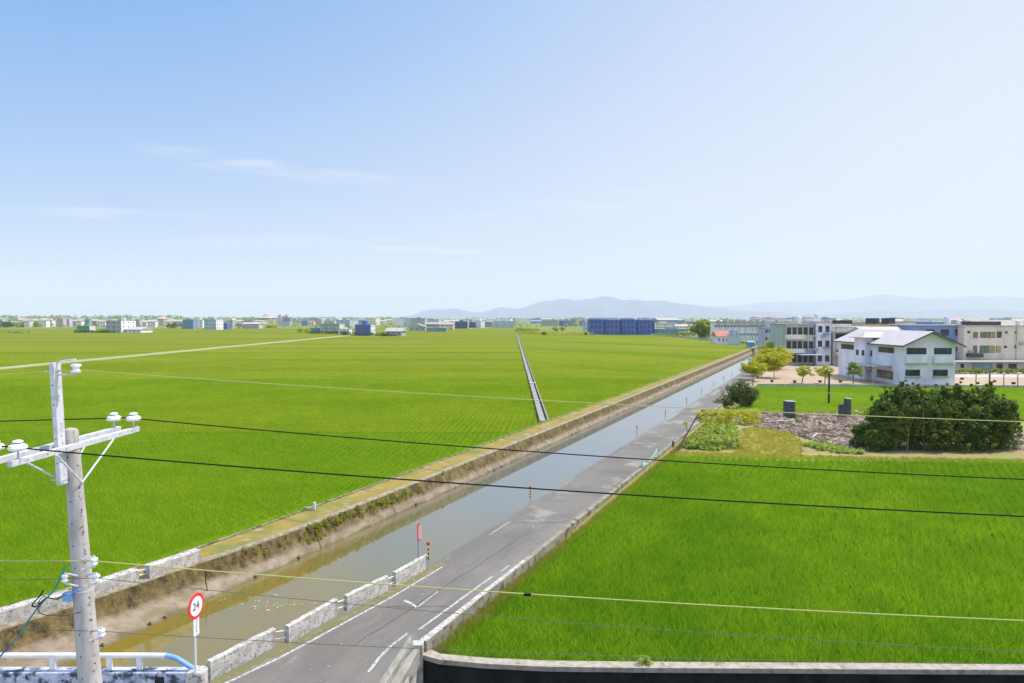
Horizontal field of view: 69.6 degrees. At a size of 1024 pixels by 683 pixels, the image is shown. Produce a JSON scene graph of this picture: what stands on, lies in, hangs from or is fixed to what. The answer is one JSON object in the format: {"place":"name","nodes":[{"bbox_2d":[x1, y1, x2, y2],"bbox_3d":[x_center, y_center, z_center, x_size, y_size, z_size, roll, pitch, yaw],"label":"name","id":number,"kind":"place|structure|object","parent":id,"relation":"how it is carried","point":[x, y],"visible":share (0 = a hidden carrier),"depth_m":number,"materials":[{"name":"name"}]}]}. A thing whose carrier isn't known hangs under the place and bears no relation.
{"place":"outdoors","nodes":[
{"label":"outdoors","id":0,"kind":"place"},
{"bbox_2d":[0,335,352,369],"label":"farm road","id":1,"kind":"structure","parent":0,"point":[65,362],"depth_m":182.59,"materials":[{"name":"concrete"}]},
{"bbox_2d":[0,347,757,666],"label":"canal bank","id":2,"kind":"structure","parent":0,"point":[129,609],"depth_m":28.61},
{"bbox_2d":[0,653,208,682],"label":"canal bridge","id":3,"kind":"structure","parent":2,"relation":"on","point":[53,673],"depth_m":18.08,"materials":[{"name":"metal"}]},
{"bbox_2d":[188,593,203,672],"bbox_3d":[-7.691,7.266,17.923,0.081,2.311,0.620,0,2,11],"label":"round road sign","id":4,"kind":"object","parent":3,"relation":"on","point":[195,605],"visible":1,"depth_m":17.90,"materials":[{"name":"metal"}]},
{"bbox_2d":[242,374,688,555],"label":"bank weeds","id":5,"kind":"object","parent":2,"relation":"on","point":[318,528],"visible":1,"depth_m":34.23,"materials":[{"name":"green plant"}]},
{"bbox_2d":[0,345,757,625],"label":"levee top","id":6,"kind":"object","parent":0,"point":[273,528],"visible":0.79,"depth_m":39.18,"materials":[{"name":"concrete"}]},
{"bbox_2d":[0,590,70,624],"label":"parapet block","id":7,"kind":"structure","parent":6,"relation":"on","point":[17,611],"depth_m":22.21,"materials":[{"name":"concrete"}]},
{"bbox_2d":[93,568,138,596],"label":"parapet block","id":8,"kind":"structure","parent":6,"relation":"on","point":[104,585],"depth_m":24.54,"materials":[{"name":"concrete"}]},
{"bbox_2d":[143,548,200,577],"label":"parapet block","id":9,"kind":"structure","parent":6,"relation":"on","point":[185,558],"depth_m":26.33,"materials":[{"name":"concrete"}]},
{"bbox_2d":[0,373,679,606],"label":"edge grass","id":10,"kind":"structure","parent":6,"relation":"on","point":[267,520],"depth_m":37.11,"materials":[{"name":"plant"}]},
{"bbox_2d":[405,673,416,682],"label":"road base","id":11,"kind":"object","parent":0,"point":[414,680],"depth_m":19.75,"materials":[{"name":"concrete"}]},
{"bbox_2d":[0,359,140,682],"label":"power pole","id":12,"kind":"object","parent":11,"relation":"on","point":[69,474],"visible":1,"depth_m":9.94,"materials":[{"name":"concrete"}]},
{"bbox_2d":[0,566,65,656],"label":"hanging cable","id":13,"kind":"object","parent":12,"relation":"hanging from","point":[33,613],"visible":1,"depth_m":9.92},
{"bbox_2d":[2,629,1005,663],"bbox_3d":[1.000,3.929,9.933,50.000,0.859,0.009,0,2,0],"label":"overhead wire","id":14,"kind":"object","parent":12,"relation":"attached to","point":[515,652],"visible":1,"depth_m":9.94,"materials":[{"name":"black"}]},
{"bbox_2d":[0,578,1021,651],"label":"overhead wire","id":15,"kind":"object","parent":12,"relation":"attached to","point":[517,618],"visible":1,"depth_m":9.92,"materials":[{"name":"black"}]},
{"bbox_2d":[0,560,1023,620],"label":"overhead wire","id":16,"kind":"object","parent":12,"relation":"attached to","point":[505,592],"visible":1,"depth_m":9.91,"materials":[{"name":"beige"}]},
{"bbox_2d":[0,417,1023,479],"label":"overhead wire","id":17,"kind":"object","parent":12,"relation":"attached to","point":[528,451],"visible":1,"depth_m":11.30,"materials":[{"name":"black"}]},
{"bbox_2d":[0,369,1023,421],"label":"overhead wire","id":18,"kind":"object","parent":12,"relation":"attached to","point":[523,399],"visible":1,"depth_m":9.78,"materials":[{"name":"beige"}]},
{"bbox_2d":[1,446,1023,516],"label":"overhead wire","id":19,"kind":"object","parent":12,"relation":"attached to","point":[522,487],"visible":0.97,"depth_m":8.96,"materials":[{"name":"black"}]},
{"bbox_2d":[379,636,423,682],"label":"bridge edge beam","id":20,"kind":"structure","parent":11,"relation":"on","point":[401,668],"depth_m":19.40,"materials":[{"name":"grey concrete"}]},
{"bbox_2d":[62,351,764,682],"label":"water","id":21,"kind":"structure","parent":0,"point":[452,520],"depth_m":32.40,"materials":[{"name":"liquid"}]},
{"bbox_2d":[0,318,962,418],"bbox_3d":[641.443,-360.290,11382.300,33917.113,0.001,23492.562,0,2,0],"label":"ground","id":22,"kind":"structure","parent":0,"point":[578,328],"depth_m":718.02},
{"bbox_2d":[106,318,135,332],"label":"house","id":23,"kind":"structure","parent":22,"relation":"on","point":[119,325],"depth_m":453.10,"materials":[{"name":"concrete"}]},
{"bbox_2d":[125,327,152,332],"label":"shed","id":24,"kind":"structure","parent":22,"relation":"on","point":[138,330],"depth_m":454.62,"materials":[{"name":"concrete"}]},
{"bbox_2d":[183,319,195,328],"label":"house","id":25,"kind":"structure","parent":22,"relation":"on","point":[189,324],"depth_m":600.97,"materials":[{"name":"concrete"}]},
{"bbox_2d":[204,317,222,329],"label":"house","id":26,"kind":"structure","parent":22,"relation":"on","point":[213,323],"depth_m":566.06,"materials":[{"name":"concrete"}]},
{"bbox_2d":[242,322,262,328],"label":"house","id":27,"kind":"structure","parent":22,"relation":"on","point":[252,325],"depth_m":648.04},
{"bbox_2d":[0,433,506,605],"bbox_3d":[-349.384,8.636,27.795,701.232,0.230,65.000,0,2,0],"label":"rice canopy","id":28,"kind":"object","parent":22,"relation":"on","point":[188,522],"depth_m":39.27,"materials":[{"name":"plant"}]},
{"bbox_2d":[0,524,244,604],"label":"rice plants","id":29,"kind":"object","parent":28,"relation":"on","point":[66,564],"visible":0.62,"depth_m":29.54,"materials":[{"name":"plant"}]},
{"bbox_2d":[0,451,449,532],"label":"rice plants","id":30,"kind":"object","parent":28,"relation":"on","point":[137,467],"visible":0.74,"depth_m":40.69,"materials":[{"name":"plant"}]},
{"bbox_2d":[0,329,526,378],"bbox_3d":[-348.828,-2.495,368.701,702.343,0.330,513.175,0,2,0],"label":"rice canopy","id":31,"kind":"object","parent":22,"relation":"on","point":[462,341],"visible":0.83,"depth_m":222.02,"materials":[{"name":"plant"}]},
{"bbox_2d":[0,351,523,362],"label":"rice plants","id":32,"kind":"object","parent":31,"relation":"on","point":[306,358],"visible":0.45,"depth_m":171.95,"materials":[{"name":"plant"}]},
{"bbox_2d":[0,362,526,378],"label":"rice plants","id":33,"kind":"object","parent":31,"relation":"on","point":[208,372],"visible":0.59,"depth_m":129.31,"materials":[{"name":"plant"}]},
{"bbox_2d":[0,379,537,432],"bbox_3d":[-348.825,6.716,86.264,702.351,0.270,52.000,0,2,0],"label":"rice canopy","id":34,"kind":"object","parent":22,"relation":"on","point":[392,431],"visible":0.18,"depth_m":71.36,"materials":[{"name":"plant"}]},
{"bbox_2d":[0,377,534,409],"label":"rice plants","id":35,"kind":"object","parent":34,"relation":"on","point":[29,385],"visible":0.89,"depth_m":90.53,"materials":[{"name":"plant"}]},
{"bbox_2d":[0,407,538,455],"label":"rice plants","id":36,"kind":"object","parent":34,"relation":"on","point":[177,450],"visible":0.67,"depth_m":61.16,"materials":[{"name":"plant"}]},
{"bbox_2d":[321,321,344,333],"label":"house","id":37,"kind":"structure","parent":22,"relation":"on","point":[331,326],"depth_m":431.80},
{"bbox_2d":[1,320,687,328],"bbox_3d":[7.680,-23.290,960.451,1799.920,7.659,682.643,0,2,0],"label":"trees","id":38,"kind":"object","parent":22,"relation":"on","point":[272,322],"visible":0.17,"depth_m":740.12,"materials":[{"name":"green plant"}]},
{"bbox_2d":[334,319,357,327],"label":"distant house","id":39,"kind":"structure","parent":22,"relation":"on","point":[349,322],"depth_m":713.95,"materials":[{"name":"concrete"}]},
{"bbox_2d":[308,330,395,335],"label":"undergrowth","id":40,"kind":"object","parent":22,"relation":"on","point":[334,332],"visible":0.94,"depth_m":383.52,"materials":[{"name":"green plant"}]},
{"bbox_2d":[355,321,374,335],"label":"house","id":41,"kind":"structure","parent":22,"relation":"on","point":[364,327],"depth_m":378.80,"materials":[{"name":"blue"}]},
{"bbox_2d":[0,345,756,607],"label":"field kerb","id":42,"kind":"structure","parent":22,"relation":"on","point":[218,540],"depth_m":36.10,"materials":[{"name":"concrete"}]},
{"bbox_2d":[385,328,406,335],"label":"house","id":43,"kind":"structure","parent":22,"relation":"on","point":[399,331],"depth_m":374.76,"materials":[{"name":"concrete"}]},
{"bbox_2d":[0,314,951,321],"bbox_3d":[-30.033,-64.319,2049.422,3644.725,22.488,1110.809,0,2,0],"label":"woodland","id":44,"kind":"object","parent":22,"relation":"on","point":[99,317],"visible":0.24,"depth_m":1745.90,"materials":[{"name":"green plant"}]},
{"bbox_2d":[493,319,513,327],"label":"house","id":45,"kind":"structure","parent":22,"relation":"on","point":[502,323],"depth_m":685.69,"materials":[{"name":"concrete"}]},
{"bbox_2d":[516,332,548,421],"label":"irrigation channel","id":46,"kind":"object","parent":22,"relation":"on","point":[541,413],"visible":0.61,"depth_m":92.97,"materials":[{"name":"concrete"}]},
{"bbox_2d":[515,330,592,334],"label":"scrub","id":47,"kind":"object","parent":22,"relation":"on","point":[552,332],"visible":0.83,"depth_m":414.07,"materials":[{"name":"green plant"}]},
{"bbox_2d":[424,370,764,652],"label":"road kerb","id":48,"kind":"structure","parent":22,"relation":"on","point":[532,558],"depth_m":27.92,"materials":[{"name":"concrete"}]},
{"bbox_2d":[420,560,525,640],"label":"kerb top","id":49,"kind":"structure","parent":48,"relation":"on","point":[431,633],"depth_m":22.86,"materials":[{"name":"concrete"}]},
{"bbox_2d":[534,377,660,416],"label":"rice canopy","id":50,"kind":"object","parent":22,"relation":"on","point":[555,414],"visible":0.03,"depth_m":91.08,"materials":[{"name":"plant"}]},
{"bbox_2d":[545,408,574,418],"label":"rice plants","id":51,"kind":"object","parent":50,"relation":"on","point":[565,410],"visible":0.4,"depth_m":72.98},
{"bbox_2d":[587,317,653,334],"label":"apartment block","id":52,"kind":"structure","parent":22,"relation":"on","point":[622,325],"depth_m":413.29,"materials":[{"name":"blue concrete"}]},
{"bbox_2d":[518,333,755,378],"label":"rice canopy","id":53,"kind":"object","parent":22,"relation":"on","point":[551,343],"visible":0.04,"depth_m":208.55,"materials":[{"name":"plant"}]},
{"bbox_2d":[529,362,704,378],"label":"rice plants","id":54,"kind":"object","parent":53,"relation":"on","point":[619,368],"visible":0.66,"depth_m":131.43,"materials":[{"name":"plant"}]},
{"bbox_2d":[526,351,735,362],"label":"rice plants","id":55,"kind":"object","parent":53,"relation":"on","point":[549,355],"visible":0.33,"depth_m":175.22,"materials":[{"name":"plant"}]},
{"bbox_2d":[652,318,678,323],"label":"distant house","id":56,"kind":"structure","parent":22,"relation":"on","point":[667,320],"depth_m":802.68,"materials":[{"name":"concrete"}]},
{"bbox_2d":[654,327,693,334],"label":"shed","id":57,"kind":"structure","parent":22,"relation":"on","point":[670,330],"depth_m":418.18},
{"bbox_2d":[687,319,709,337],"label":"tree","id":58,"kind":"object","parent":22,"relation":"on","point":[701,328],"visible":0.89,"depth_m":351.80,"materials":[{"name":"green plant"}]},
{"bbox_2d":[711,331,729,343],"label":"shed","id":59,"kind":"structure","parent":22,"relation":"on","point":[719,337],"depth_m":259.63,"materials":[{"name":"paint"}]},
{"bbox_2d":[712,394,734,405],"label":"bush","id":60,"kind":"object","parent":22,"relation":"on","point":[727,400],"visible":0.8,"depth_m":77.55,"materials":[{"name":"green plant"}]},
{"bbox_2d":[727,331,740,344],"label":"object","id":61,"kind":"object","parent":22,"relation":"on","point":[733,338],"visible":0.88,"depth_m":249.92,"materials":[{"name":"paint"}]},
{"bbox_2d":[447,459,1023,663],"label":"rice canopy","id":62,"kind":"object","parent":22,"relation":"on","point":[827,602],"visible":0.03,"depth_m":25.29,"materials":[{"name":"plant"}]},
{"bbox_2d":[437,539,1023,666],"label":"rice plants","id":63,"kind":"object","parent":62,"relation":"on","point":[896,621],"visible":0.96,"depth_m":24.03,"materials":[{"name":"plant"}]},
{"bbox_2d":[564,476,1023,549],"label":"rice plants","id":64,"kind":"object","parent":62,"relation":"on","point":[993,502],"visible":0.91,"depth_m":35.05,"materials":[{"name":"plant"}]},
{"bbox_2d":[638,453,1023,483],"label":"rice plants","id":65,"kind":"object","parent":62,"relation":"on","point":[674,471],"visible":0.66,"depth_m":45.31,"materials":[{"name":"plant"}]},
{"bbox_2d":[720,379,760,407],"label":"round bush","id":66,"kind":"object","parent":22,"relation":"on","point":[739,393],"visible":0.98,"depth_m":77.86,"materials":[{"name":"green plant"}]},
{"bbox_2d":[757,321,770,349],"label":"house","id":67,"kind":"structure","parent":22,"relation":"on","point":[763,334],"depth_m":213.92,"materials":[{"name":"concrete"}]},
{"bbox_2d":[759,316,792,322],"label":"distant house","id":68,"kind":"structure","parent":22,"relation":"on","point":[772,319],"depth_m":325.88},
{"bbox_2d":[852,318,896,326],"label":"house","id":69,"kind":"structure","parent":22,"relation":"on","point":[874,322],"depth_m":169.56,"materials":[{"name":"concrete"}]},
{"bbox_2d":[735,385,1023,420],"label":"rice plants","id":70,"kind":"object","parent":22,"relation":"on","point":[868,392],"visible":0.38,"depth_m":88.29,"materials":[{"name":"plant"}]},
{"bbox_2d":[757,384,1023,387],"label":"wall","id":71,"kind":"structure","parent":22,"relation":"on","point":[894,385],"depth_m":100.12,"materials":[{"name":"concrete"}]},
{"bbox_2d":[220,362,760,682],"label":"road","id":72,"kind":"structure","parent":0,"point":[350,664],"depth_m":22.66,"materials":[{"name":"asphalt"}]},
{"bbox_2d":[212,562,443,682],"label":"road marking","id":73,"kind":"object","parent":72,"relation":"on","point":[389,593],"visible":1,"depth_m":21.62,"materials":[{"name":"paint"}]},
{"bbox_2d":[343,575,387,611],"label":"parapet block","id":74,"kind":"structure","parent":72,"relation":"on","point":[364,593],"depth_m":23.30,"materials":[{"name":"concrete"}]},
{"bbox_2d":[225,512,565,682],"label":"road markings","id":75,"kind":"object","parent":72,"relation":"on","point":[395,642],"visible":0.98,"depth_m":21.75,"materials":[{"name":"white paint"}]},
{"bbox_2d":[392,554,427,586],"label":"parapet block","id":76,"kind":"structure","parent":72,"relation":"on","point":[409,570],"depth_m":25.43,"materials":[{"name":"concrete"}]},
{"bbox_2d":[355,454,627,644],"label":"road cracks","id":77,"kind":"object","parent":72,"relation":"on","point":[450,582],"visible":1,"depth_m":23.70,"materials":[{"name":"grey"}]},
{"bbox_2d":[511,407,713,522],"bbox_3d":[9.993,7.280,52.996,2.450,0.001,45.253,1,2,23],"label":"road patch","id":78,"kind":"object","parent":72,"relation":"on","point":[605,476],"visible":1,"depth_m":41.75,"materials":[{"name":"asphalt"}]},
{"bbox_2d":[0,0,1023,317],"label":"sky","id":79,"kind":"structure","parent":0,"point":[185,158],"materials":[{"name":"blue"}]},
{"bbox_2d":[401,296,1023,317],"bbox_3d":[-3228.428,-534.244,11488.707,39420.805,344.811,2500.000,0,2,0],"label":"mountains","id":80,"kind":"structure","parent":0,"point":[604,306],"depth_m":10582.72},
{"bbox_2d":[801,314,835,364],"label":"house","id":81,"kind":"structure","parent":0,"point":[822,339],"depth_m":143.10,"materials":[{"name":"paint"}]},
{"bbox_2d":[679,415,1023,463],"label":"fallow ground","id":82,"kind":"structure","parent":0,"point":[977,453],"depth_m":51.76,"materials":[{"name":"soil"}]},
{"bbox_2d":[434,370,765,653],"bbox_3d":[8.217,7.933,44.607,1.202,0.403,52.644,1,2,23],"label":"dry verge grass","id":83,"kind":"structure","parent":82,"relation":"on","point":[490,604],"depth_m":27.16,"materials":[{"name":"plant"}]},
{"bbox_2d":[677,406,761,449],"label":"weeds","id":84,"kind":"object","parent":82,"relation":"on","point":[744,416],"visible":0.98,"depth_m":53.95,"materials":[{"name":"green plant"}]},
{"bbox_2d":[735,428,803,453],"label":"dry grass","id":85,"kind":"structure","parent":82,"relation":"on","point":[766,440],"depth_m":55.82,"materials":[{"name":"plant"}]},
{"bbox_2d":[680,406,868,453],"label":"weeds","id":86,"kind":"object","parent":82,"relation":"on","point":[716,440],"visible":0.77,"depth_m":55.86,"materials":[{"name":"green plant"}]},
{"bbox_2d":[783,400,795,417],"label":"stub wall","id":87,"kind":"structure","parent":82,"relation":"on","point":[788,406],"depth_m":69.90,"materials":[{"name":"concrete"}]},
{"bbox_2d":[838,398,851,415],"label":"stub wall","id":88,"kind":"structure","parent":82,"relation":"on","point":[844,409],"depth_m":70.55,"materials":[{"name":"concrete"}]},
{"bbox_2d":[675,410,1023,461],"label":"dry weeds","id":89,"kind":"object","parent":82,"relation":"on","point":[764,433],"visible":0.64,"depth_m":52.27,"materials":[{"name":"yellow plant"}]},
{"bbox_2d":[723,410,1023,450],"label":"rubble","id":90,"kind":"object","parent":82,"relation":"on","point":[826,428],"visible":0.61,"depth_m":64.13,"materials":[{"name":"stone"}]},
{"bbox_2d":[849,379,1023,451],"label":"bush","id":91,"kind":"object","parent":82,"relation":"on","point":[891,431],"visible":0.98,"depth_m":52.81,"materials":[{"name":"green plant"}]},
{"bbox_2d":[706,294,1023,313],"bbox_3d":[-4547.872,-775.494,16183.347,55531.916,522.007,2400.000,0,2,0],"label":"mountains","id":92,"kind":"structure","parent":0,"point":[886,302],"depth_m":15494.94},
{"bbox_2d":[749,365,1023,389],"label":"forecourt","id":93,"kind":"structure","parent":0,"point":[786,374],"depth_m":110.12,"materials":[{"name":"concrete"}]},
{"bbox_2d":[740,359,766,378],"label":"roadside tree","id":94,"kind":"object","parent":93,"relation":"on","point":[753,367],"visible":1,"depth_m":105.91,"materials":[{"name":"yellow plant"}]},
{"bbox_2d":[759,352,790,372],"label":"roadside tree","id":95,"kind":"object","parent":93,"relation":"on","point":[777,362],"visible":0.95,"depth_m":111.58,"materials":[{"name":"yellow plant"}]},
{"bbox_2d":[758,346,793,367],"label":"roadside tree","id":96,"kind":"object","parent":93,"relation":"on","point":[780,349],"visible":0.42,"depth_m":131.00,"materials":[{"name":"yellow plant"}]},
{"bbox_2d":[769,316,820,364],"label":"house","id":97,"kind":"structure","parent":93,"relation":"on","point":[797,335],"depth_m":143.61,"materials":[{"name":"concrete"}]},
{"bbox_2d":[796,365,818,382],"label":"forecourt tree","id":98,"kind":"object","parent":93,"relation":"on","point":[803,372],"visible":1,"depth_m":103.33,"materials":[{"name":"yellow plant"}]},
{"bbox_2d":[816,364,834,383],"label":"forecourt tree","id":99,"kind":"object","parent":93,"relation":"on","point":[824,372],"visible":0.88,"depth_m":102.75,"materials":[{"name":"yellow plant"}]},
{"bbox_2d":[831,324,862,364],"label":"house","id":100,"kind":"structure","parent":93,"relation":"on","point":[842,329],"depth_m":143.13,"materials":[{"name":"concrete"}]},
{"bbox_2d":[846,361,864,383],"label":"forecourt tree","id":101,"kind":"object","parent":93,"relation":"on","point":[854,367],"visible":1,"depth_m":102.57,"materials":[{"name":"green plant"}]},
{"bbox_2d":[849,327,903,331],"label":"house","id":102,"kind":"structure","parent":93,"relation":"on","point":[882,328],"depth_m":138.91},
{"bbox_2d":[833,329,966,384],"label":"white house","id":103,"kind":"structure","parent":93,"relation":"on","point":[909,356],"depth_m":101.75,"materials":[{"name":"paint"}]},
{"bbox_2d":[888,316,957,359],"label":"house","id":104,"kind":"structure","parent":93,"relation":"on","point":[946,328],"depth_m":132.13,"materials":[{"name":"paint"}]},
{"bbox_2d":[955,360,1023,371],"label":"ground floor extension","id":105,"kind":"object","parent":93,"relation":"on","point":[989,365],"visible":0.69,"depth_m":126.19,"materials":[{"name":"paint"}]},
{"bbox_2d":[955,367,1023,373],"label":"hedge","id":106,"kind":"object","parent":93,"relation":"on","point":[979,371],"visible":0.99,"depth_m":121.07,"materials":[{"name":"green plant"}]},
{"bbox_2d":[957,320,1023,359],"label":"beige apartment house","id":107,"kind":"structure","parent":93,"relation":"on","point":[988,340],"depth_m":130.08,"materials":[{"name":"concrete"}]},
{"bbox_2d":[955,374,1023,376],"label":"lane","id":108,"kind":"structure","parent":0,"point":[987,375],"depth_m":117.61,"materials":[{"name":"concrete"}]},
{"label":"ditch bed","id":109,"kind":"structure","parent":0,"visible":0},
{"bbox_2d":[423,650,1023,682],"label":"retaining wall","id":110,"kind":"structure","parent":109,"relation":"on","point":[443,668],"depth_m":19.61,"materials":[{"name":"black concrete"}]},
{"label":"canal wall","id":111,"kind":"structure","parent":0,"visible":0},
{"bbox_2d":[206,627,275,680],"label":"parapet block","id":112,"kind":"structure","parent":111,"relation":"on","point":[231,658],"depth_m":19.11,"materials":[{"name":"concrete"}]},
{"bbox_2d":[284,598,337,643],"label":"parapet block","id":113,"kind":"structure","parent":111,"relation":"on","point":[304,624],"depth_m":21.18,"materials":[{"name":"concrete"}]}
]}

